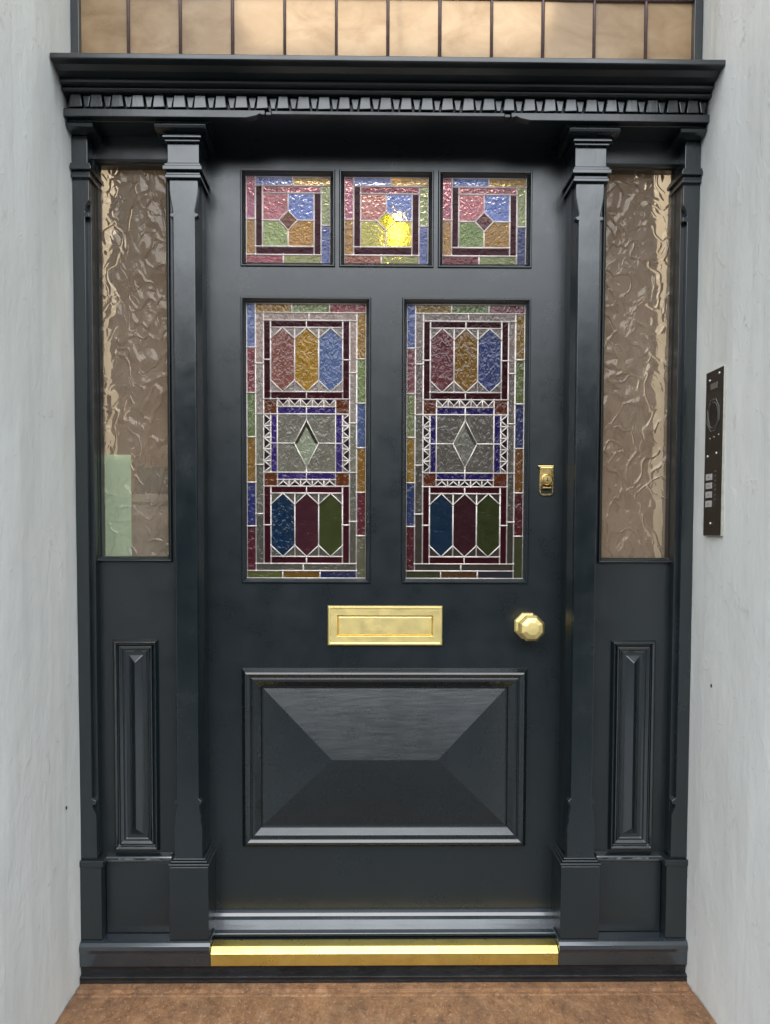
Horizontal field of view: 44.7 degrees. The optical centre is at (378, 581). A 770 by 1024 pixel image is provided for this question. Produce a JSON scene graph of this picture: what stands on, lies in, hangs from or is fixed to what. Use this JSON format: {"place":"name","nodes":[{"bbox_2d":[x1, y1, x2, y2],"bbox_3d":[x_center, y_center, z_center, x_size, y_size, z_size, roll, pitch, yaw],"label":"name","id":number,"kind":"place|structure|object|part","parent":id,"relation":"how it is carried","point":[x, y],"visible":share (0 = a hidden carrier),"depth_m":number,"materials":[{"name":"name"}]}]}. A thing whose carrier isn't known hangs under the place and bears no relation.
{"place":"outdoors","nodes":[
{"label":"outdoors","id":0,"kind":"place"},
{"label":"pavement","id":1,"kind":"structure","parent":0,"visible":0},
{"bbox_2d":[0,0,80,1023],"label":"porch wall","id":2,"kind":"structure","parent":1,"relation":"on","point":[40,903],"depth_m":1.93,"materials":[{"name":"white paint"}]},
{"bbox_2d":[56,981,715,1023],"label":"doorstep","id":3,"kind":"object","parent":1,"relation":"on","point":[651,1002],"visible":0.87,"depth_m":2.13,"materials":[{"name":"brown stone"}]},
{"bbox_2d":[50,0,724,983],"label":"door surround","id":4,"kind":"object","parent":3,"relation":"on","point":[612,98],"visible":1,"depth_m":2.23,"materials":[{"name":"paint"}]},
{"bbox_2d":[211,939,557,965],"bbox_3d":[0.014,0.891,2.255,0.829,0.044,0.048,0,3,-1],"label":"door sill","id":5,"kind":"structure","parent":4,"relation":"on","point":[329,952],"depth_m":2.23,"materials":[{"name":"gold metal"}]},
{"bbox_2d":[206,139,565,936],"bbox_3d":[0.016,-0.090,2.284,0.874,1.968,0.120,0,3,-1],"label":"front door","id":6,"kind":"structure","parent":4,"relation":"attached to","point":[386,323],"depth_m":2.30,"materials":[{"name":"paint"}]},
{"bbox_3d":[-0.219,-0.877,2.263,0.227,0.230,0.025,0,3,-1],"label":"window","id":7,"kind":"part","parent":6,"relation":"part of","materials":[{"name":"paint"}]},
{"bbox_3d":[-0.177,-0.344,2.291,0.315,0.692,0.025,0,3,-1],"label":"window","id":8,"kind":"part","parent":6,"relation":"part of","materials":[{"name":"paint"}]},
{"bbox_2d":[206,139,565,909],"bbox_3d":[0.016,-0.092,2.321,0.874,1.968,0.045,0,3,-1],"label":"door leaf","id":9,"kind":"structure","parent":6,"relation":"in","point":[252,625],"depth_m":2.30,"materials":[{"name":"paint"}]},
{"bbox_3d":[0.018,-0.876,2.266,0.227,0.230,0.025,0,3,-1],"label":"window","id":10,"kind":"part","parent":6,"relation":"part of","materials":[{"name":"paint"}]},
{"bbox_3d":[0.212,-0.343,2.296,0.312,0.692,0.025,0,3,-1],"label":"window","id":11,"kind":"part","parent":6,"relation":"part of","materials":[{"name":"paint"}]},
{"bbox_3d":[0.257,-0.876,2.270,0.227,0.230,0.025,0,3,-1],"label":"window","id":12,"kind":"part","parent":6,"relation":"part of","materials":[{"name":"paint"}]},
{"bbox_2d":[70,0,702,58],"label":"transom window","id":13,"kind":"structure","parent":4,"relation":"in","point":[612,29],"depth_m":2.16,"materials":[{"name":"glass"}]},
{"bbox_2d":[685,0,769,1023],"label":"porch wall","id":14,"kind":"structure","parent":1,"relation":"on","point":[727,968],"depth_m":1.97,"materials":[{"name":"white paint"}]},
{"bbox_2d":[703,365,726,535],"bbox_3d":[0.739,-0.284,2.065,0.010,0.366,0.102,0,3,-1],"label":"intercom panel","id":15,"kind":"object","parent":14,"relation":"attached to","point":[714,469],"visible":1,"depth_m":2.05,"materials":[{"name":"metal"}]}
]}

